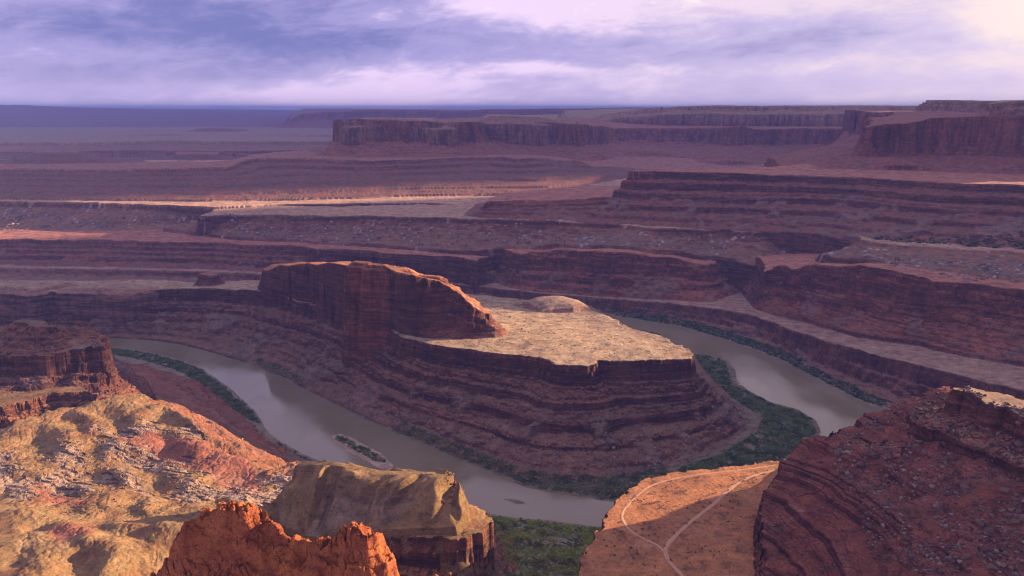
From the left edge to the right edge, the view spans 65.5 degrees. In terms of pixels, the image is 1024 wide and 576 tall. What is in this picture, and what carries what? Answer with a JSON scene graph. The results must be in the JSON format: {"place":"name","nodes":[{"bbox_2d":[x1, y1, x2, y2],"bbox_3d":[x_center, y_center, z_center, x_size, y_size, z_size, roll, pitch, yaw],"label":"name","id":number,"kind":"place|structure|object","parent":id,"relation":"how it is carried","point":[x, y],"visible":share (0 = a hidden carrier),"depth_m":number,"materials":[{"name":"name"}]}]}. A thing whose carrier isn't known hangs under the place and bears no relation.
{"place":"outdoors","nodes":[
{"label":"outdoors","id":0,"kind":"place"},
{"bbox_2d":[0,150,158,163],"bbox_3d":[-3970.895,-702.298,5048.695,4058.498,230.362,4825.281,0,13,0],"label":"butte","id":1,"kind":"object","parent":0,"point":[56,156],"visible":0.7,"depth_m":5789.38,"materials":[{"name":"stone"}]},
{"bbox_2d":[0,105,299,126],"bbox_3d":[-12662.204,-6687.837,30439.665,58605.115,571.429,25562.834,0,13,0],"label":"hills","id":2,"kind":"structure","parent":0,"point":[28,116],"depth_m":22497.68,"materials":[{"name":"soil"}]},
{"bbox_2d":[0,393,311,575],"bbox_3d":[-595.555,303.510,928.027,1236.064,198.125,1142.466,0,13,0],"label":"hillside","id":3,"kind":"structure","parent":0,"point":[133,541],"depth_m":996.75,"materials":[{"name":"beige stone"}]},
{"bbox_2d":[0,386,109,427],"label":"ledge","id":4,"kind":"object","parent":3,"relation":"on","point":[14,405],"visible":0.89,"depth_m":1246.37,"materials":[{"name":"stone"}]},
{"bbox_2d":[7,423,267,513],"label":"rubble","id":5,"kind":"object","parent":3,"relation":"on","point":[127,474],"visible":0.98,"depth_m":1040.87,"materials":[{"name":"stone"}]},
{"bbox_2d":[0,418,291,507],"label":"white ledge","id":6,"kind":"object","parent":3,"relation":"on","point":[54,482],"visible":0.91,"depth_m":1049.40,"materials":[{"name":"stone"}]},
{"bbox_2d":[0,126,332,159],"bbox_3d":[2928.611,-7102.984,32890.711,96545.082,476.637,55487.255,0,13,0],"label":"terrain","id":7,"kind":"structure","parent":0,"point":[135,142],"depth_m":8412.53,"materials":[{"name":"purple stone"}]},
{"bbox_2d":[187,128,243,131],"bbox_3d":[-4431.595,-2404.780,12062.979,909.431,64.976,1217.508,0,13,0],"label":"butte","id":8,"kind":"object","parent":7,"relation":"on","point":[215,129],"visible":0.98,"depth_m":11680.01,"materials":[{"name":"stone"}]},
{"bbox_2d":[156,152,236,160],"bbox_3d":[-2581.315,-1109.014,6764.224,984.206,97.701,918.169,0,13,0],"label":"butte","id":9,"kind":"object","parent":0,"point":[189,156],"visible":0.75,"depth_m":6492.23,"materials":[{"name":"stone"}]},
{"bbox_2d":[115,358,301,457],"bbox_3d":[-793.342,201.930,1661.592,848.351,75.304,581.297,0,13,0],"label":"terrain","id":10,"kind":"structure","parent":0,"point":[195,396],"depth_m":1621.44,"materials":[{"name":"soil"}]},
{"bbox_2d":[111,347,310,460],"bbox_3d":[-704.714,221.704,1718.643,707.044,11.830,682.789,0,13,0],"label":"riverside thicket","id":11,"kind":"object","parent":10,"relation":"on","point":[182,368],"visible":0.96,"depth_m":1825.04,"materials":[{"name":"green plant"}]},
{"bbox_2d":[0,160,494,230],"bbox_3d":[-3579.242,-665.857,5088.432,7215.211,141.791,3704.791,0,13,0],"label":"terrain","id":12,"kind":"structure","parent":0,"point":[96,211],"depth_m":3462.49,"materials":[{"name":"soil"}]},
{"bbox_2d":[0,230,497,292],"bbox_3d":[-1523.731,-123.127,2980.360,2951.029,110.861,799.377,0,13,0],"label":"layered slope","id":13,"kind":"structure","parent":0,"point":[158,249],"depth_m":2961.26,"materials":[{"name":"stone"}]},
{"bbox_2d":[150,500,399,575],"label":"rock outcrop","id":14,"kind":"object","parent":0,"point":[232,538],"visible":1,"depth_m":372.50,"materials":[{"name":"orange stone"}]},
{"bbox_2d":[112,348,599,575],"bbox_3d":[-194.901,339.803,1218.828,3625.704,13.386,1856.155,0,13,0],"label":"ground","id":15,"kind":"structure","parent":0,"point":[557,539],"depth_m":1173.27,"materials":[{"name":"soil"}]},
{"bbox_2d":[0,319,156,399],"bbox_3d":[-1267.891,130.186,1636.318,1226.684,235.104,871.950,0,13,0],"label":"red cliff","id":16,"kind":"structure","parent":15,"relation":"on","point":[37,355],"depth_m":1364.70,"materials":[{"name":"stone"}]},
{"bbox_2d":[92,328,138,395],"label":"rubble","id":17,"kind":"object","parent":16,"relation":"on","point":[121,380],"visible":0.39,"depth_m":1391.30,"materials":[{"name":"brown stone"}]},
{"bbox_2d":[258,460,517,575],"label":"yellow dome","id":18,"kind":"structure","parent":15,"relation":"on","point":[416,522],"depth_m":890.38,"materials":[{"name":"stone"}]},
{"bbox_2d":[441,470,513,574],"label":"rubble","id":19,"kind":"object","parent":18,"relation":"on","point":[443,502],"visible":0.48,"depth_m":916.30,"materials":[{"name":"brown stone"}]},
{"bbox_2d":[487,514,601,575],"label":"riverside thicket","id":20,"kind":"object","parent":15,"relation":"on","point":[540,531],"visible":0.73,"depth_m":1114.06,"materials":[{"name":"green plant"}]},
{"bbox_2d":[578,459,785,575],"bbox_3d":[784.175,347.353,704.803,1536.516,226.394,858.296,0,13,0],"label":"plateau","id":21,"kind":"structure","parent":15,"relation":"on","point":[712,534],"depth_m":875.82,"materials":[{"name":"soil"}]},
{"bbox_2d":[219,107,668,127],"bbox_3d":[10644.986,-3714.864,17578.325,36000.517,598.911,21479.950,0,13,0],"label":"blue mesa","id":22,"kind":"structure","parent":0,"point":[313,118],"depth_m":15056.67,"materials":[{"name":"stone"}]},
{"bbox_2d":[4,280,885,526],"bbox_3d":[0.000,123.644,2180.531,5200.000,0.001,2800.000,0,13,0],"label":"river","id":23,"kind":"structure","parent":0,"point":[302,421],"depth_m":1605.91,"materials":[{"name":"liquid"}]},
{"bbox_2d":[331,434,392,469],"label":"river island","id":24,"kind":"structure","parent":23,"relation":"in","point":[387,465],"depth_m":1419.26,"materials":[{"name":"sand"}]},
{"bbox_2d":[336,436,385,462],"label":"island bushes","id":25,"kind":"object","parent":24,"relation":"on","point":[361,448],"visible":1,"depth_m":1432.33,"materials":[{"name":"green plant"}]},
{"bbox_2d":[504,499,525,503],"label":"sandbar","id":26,"kind":"structure","parent":23,"relation":"in","point":[514,501],"depth_m":1246.19,"materials":[{"name":"sand"}]},
{"bbox_2d":[2,280,888,407],"bbox_3d":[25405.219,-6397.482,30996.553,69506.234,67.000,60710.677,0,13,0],"label":"terrain","id":27,"kind":"structure","parent":0,"point":[833,386],"depth_m":1927.42,"materials":[{"name":"soil"}]},
{"bbox_2d":[0,149,764,201],"bbox_3d":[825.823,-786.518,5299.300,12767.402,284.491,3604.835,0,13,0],"label":"ledges","id":28,"kind":"object","parent":27,"relation":"on","point":[307,174],"visible":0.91,"depth_m":4187.43,"materials":[{"name":"stone"}]},
{"bbox_2d":[0,279,820,501],"bbox_3d":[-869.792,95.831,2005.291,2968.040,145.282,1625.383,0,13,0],"label":"peninsula","id":29,"kind":"object","parent":27,"relation":"on","point":[243,322],"visible":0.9,"depth_m":1578.83,"materials":[{"name":"stone"}]},
{"bbox_2d":[191,272,225,286],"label":"butte","id":30,"kind":"object","parent":29,"relation":"on","point":[209,279],"visible":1,"depth_m":2252.82,"materials":[{"name":"stone"}]},
{"bbox_2d":[257,357,302,382],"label":"riverside thicket","id":31,"kind":"object","parent":29,"relation":"on","point":[280,370],"visible":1,"depth_m":1851.60,"materials":[{"name":"green plant"}]},
{"bbox_2d":[257,261,507,367],"bbox_3d":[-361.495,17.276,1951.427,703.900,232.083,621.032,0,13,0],"label":"butte","id":32,"kind":"object","parent":29,"relation":"on","point":[368,305],"visible":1,"depth_m":1730.93,"materials":[{"name":"stone"}]},
{"bbox_2d":[392,423,667,499],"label":"riverside thicket","id":33,"kind":"object","parent":29,"relation":"on","point":[574,486],"visible":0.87,"depth_m":1319.16,"materials":[{"name":"green plant"}]},
{"bbox_2d":[373,390,710,473],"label":"rubble","id":34,"kind":"object","parent":29,"relation":"on","point":[558,435],"visible":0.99,"depth_m":1421.37,"materials":[{"name":"brown stone"}]},
{"bbox_2d":[423,276,677,357],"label":"shrubs","id":35,"kind":"object","parent":29,"relation":"on","point":[559,329],"visible":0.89,"depth_m":1701.69,"materials":[{"name":"green plant"}]},
{"bbox_2d":[677,354,815,472],"bbox_3d":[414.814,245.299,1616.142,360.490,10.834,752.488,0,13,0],"label":"riverside thicket","id":36,"kind":"object","parent":29,"relation":"on","point":[798,421],"visible":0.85,"depth_m":1516.37,"materials":[{"name":"green plant"}]},
{"bbox_2d":[0,265,1023,406],"bbox_3d":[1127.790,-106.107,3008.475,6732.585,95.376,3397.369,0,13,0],"label":"river cliff","id":37,"kind":"structure","parent":0,"point":[896,374],"depth_m":1955.84,"materials":[{"name":"stone"}]},
{"bbox_2d":[590,305,893,406],"bbox_3d":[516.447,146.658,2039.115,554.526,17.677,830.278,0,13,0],"label":"riverside thicket","id":38,"kind":"object","parent":37,"relation":"on","point":[747,341],"visible":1,"depth_m":2047.14,"materials":[{"name":"green plant"}]},
{"bbox_2d":[0,0,1023,109],"label":"sky","id":39,"kind":"structure","parent":0,"point":[146,54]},
{"bbox_2d":[309,114,842,164],"bbox_3d":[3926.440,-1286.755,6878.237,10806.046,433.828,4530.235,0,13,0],"label":"mesa","id":40,"kind":"structure","parent":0,"point":[579,138],"depth_m":5323.96,"materials":[{"name":"stone"}]},
{"bbox_2d":[163,178,1023,291],"bbox_3d":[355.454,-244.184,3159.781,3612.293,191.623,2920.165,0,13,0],"label":"plateau","id":41,"kind":"structure","parent":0,"point":[735,260],"depth_m":2730.17,"materials":[{"name":"stone"}]},
{"bbox_2d":[0,208,1023,280],"bbox_3d":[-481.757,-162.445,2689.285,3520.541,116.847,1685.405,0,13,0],"label":"rubble","id":42,"kind":"object","parent":41,"relation":"on","point":[897,259],"visible":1,"depth_m":2799.67,"materials":[{"name":"brown stone"}]},
{"bbox_2d":[620,464,775,550],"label":"dirt road","id":43,"kind":"structure","parent":0,"point":[622,513],"depth_m":955.46,"materials":[{"name":"beige soil"}]},
{"bbox_2d":[663,469,776,575],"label":"dirt road","id":44,"kind":"structure","parent":0,"point":[676,534],"depth_m":893.63,"materials":[{"name":"beige soil"}]},
{"bbox_2d":[560,105,917,126],"bbox_3d":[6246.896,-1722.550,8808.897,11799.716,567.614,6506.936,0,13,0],"label":"plateau","id":45,"kind":"structure","parent":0,"point":[785,115],"depth_m":6376.73,"materials":[{"name":"stone"}]},
{"bbox_2d":[463,164,1023,253],"bbox_3d":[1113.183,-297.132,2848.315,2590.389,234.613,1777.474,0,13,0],"label":"layered mesa","id":46,"kind":"structure","parent":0,"point":[800,209],"depth_m":2723.24,"materials":[{"name":"stone"}]},
{"bbox_2d":[872,230,1023,248],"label":"plateau","id":47,"kind":"structure","parent":46,"relation":"on","point":[959,240],"depth_m":2205.91,"materials":[{"name":"brown stone"}]},
{"bbox_2d":[496,248,1023,366],"bbox_3d":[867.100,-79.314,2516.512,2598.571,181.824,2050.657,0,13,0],"label":"canyon wall","id":48,"kind":"structure","parent":0,"point":[956,315],"depth_m":2061.14,"materials":[{"name":"stone"}]},
{"bbox_2d":[752,386,1023,575],"bbox_3d":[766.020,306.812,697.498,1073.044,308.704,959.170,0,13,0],"label":"ledgy hill","id":49,"kind":"structure","parent":0,"point":[809,519],"depth_m":807.75,"materials":[{"name":"stone"}]},
{"bbox_2d":[834,450,840,455],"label":"boulder","id":50,"kind":"object","parent":49,"relation":"on","point":[836,452],"visible":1,"depth_m":877.16,"materials":[{"name":"grey stone"}]},
{"bbox_2d":[857,461,863,466],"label":"boulder","id":51,"kind":"object","parent":49,"relation":"on","point":[860,463],"visible":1,"depth_m":853.80,"materials":[{"name":"grey stone"}]},
{"bbox_2d":[912,444,919,449],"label":"boulder","id":52,"kind":"object","parent":49,"relation":"on","point":[915,446],"visible":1,"depth_m":851.12,"materials":[{"name":"grey stone"}]},
{"bbox_2d":[914,440,923,443],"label":"boulder","id":53,"kind":"object","parent":49,"relation":"on","point":[918,441],"visible":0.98,"depth_m":857.63,"materials":[{"name":"stone"}]},
{"bbox_2d":[830,386,1023,575],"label":"rubble","id":54,"kind":"object","parent":49,"relation":"on","point":[951,560],"visible":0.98,"depth_m":786.41,"materials":[{"name":"stone"}]},
{"bbox_2d":[960,483,970,489],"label":"boulder","id":55,"kind":"object","parent":49,"relation":"on","point":[964,485],"visible":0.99,"depth_m":780.81,"materials":[{"name":"grey stone"}]},
{"bbox_2d":[962,553,970,558],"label":"boulder","id":56,"kind":"object","parent":49,"relation":"on","point":[966,556],"visible":1,"depth_m":704.35,"materials":[{"name":"grey stone"}]},
{"bbox_2d":[975,518,984,525],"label":"boulder","id":57,"kind":"object","parent":49,"relation":"on","point":[978,521],"visible":1,"depth_m":734.59,"materials":[{"name":"grey stone"}]},
{"bbox_2d":[983,527,994,536],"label":"boulder","id":58,"kind":"object","parent":49,"relation":"on","point":[989,531],"visible":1,"depth_m":724.98,"materials":[{"name":"grey stone"}]},
{"bbox_2d":[986,563,998,569],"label":"boulder","id":59,"kind":"object","parent":49,"relation":"on","point":[990,566],"visible":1,"depth_m":686.85,"materials":[{"name":"grey stone"}]},
{"bbox_2d":[999,487,1009,492],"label":"boulder","id":60,"kind":"object","parent":49,"relation":"on","point":[1004,489],"visible":1,"depth_m":763.50,"materials":[{"name":"grey stone"}]},
{"bbox_2d":[1009,518,1020,524],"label":"boulder","id":61,"kind":"object","parent":49,"relation":"on","point":[1014,521],"visible":1,"depth_m":729.80,"materials":[{"name":"grey stone"}]},
{"bbox_2d":[1011,496,1018,501],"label":"boulder","id":62,"kind":"object","parent":49,"relation":"on","point":[1013,498],"visible":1,"depth_m":753.81,"materials":[{"name":"grey stone"}]},
{"bbox_2d":[1015,441,1021,446],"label":"boulder","id":63,"kind":"object","parent":49,"relation":"on","point":[1018,443],"visible":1,"depth_m":796.65,"materials":[{"name":"stone"}]},
{"bbox_2d":[1018,515,1023,522],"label":"boulder","id":64,"kind":"object","parent":49,"relation":"on","point":[1021,518],"visible":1,"depth_m":731.90,"materials":[{"name":"grey stone"}]},
{"bbox_2d":[763,100,1023,174],"bbox_3d":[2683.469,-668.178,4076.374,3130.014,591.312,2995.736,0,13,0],"label":"tall cliff","id":65,"kind":"structure","parent":0,"point":[968,136],"depth_m":3170.59,"materials":[{"name":"stone"}]}
]}

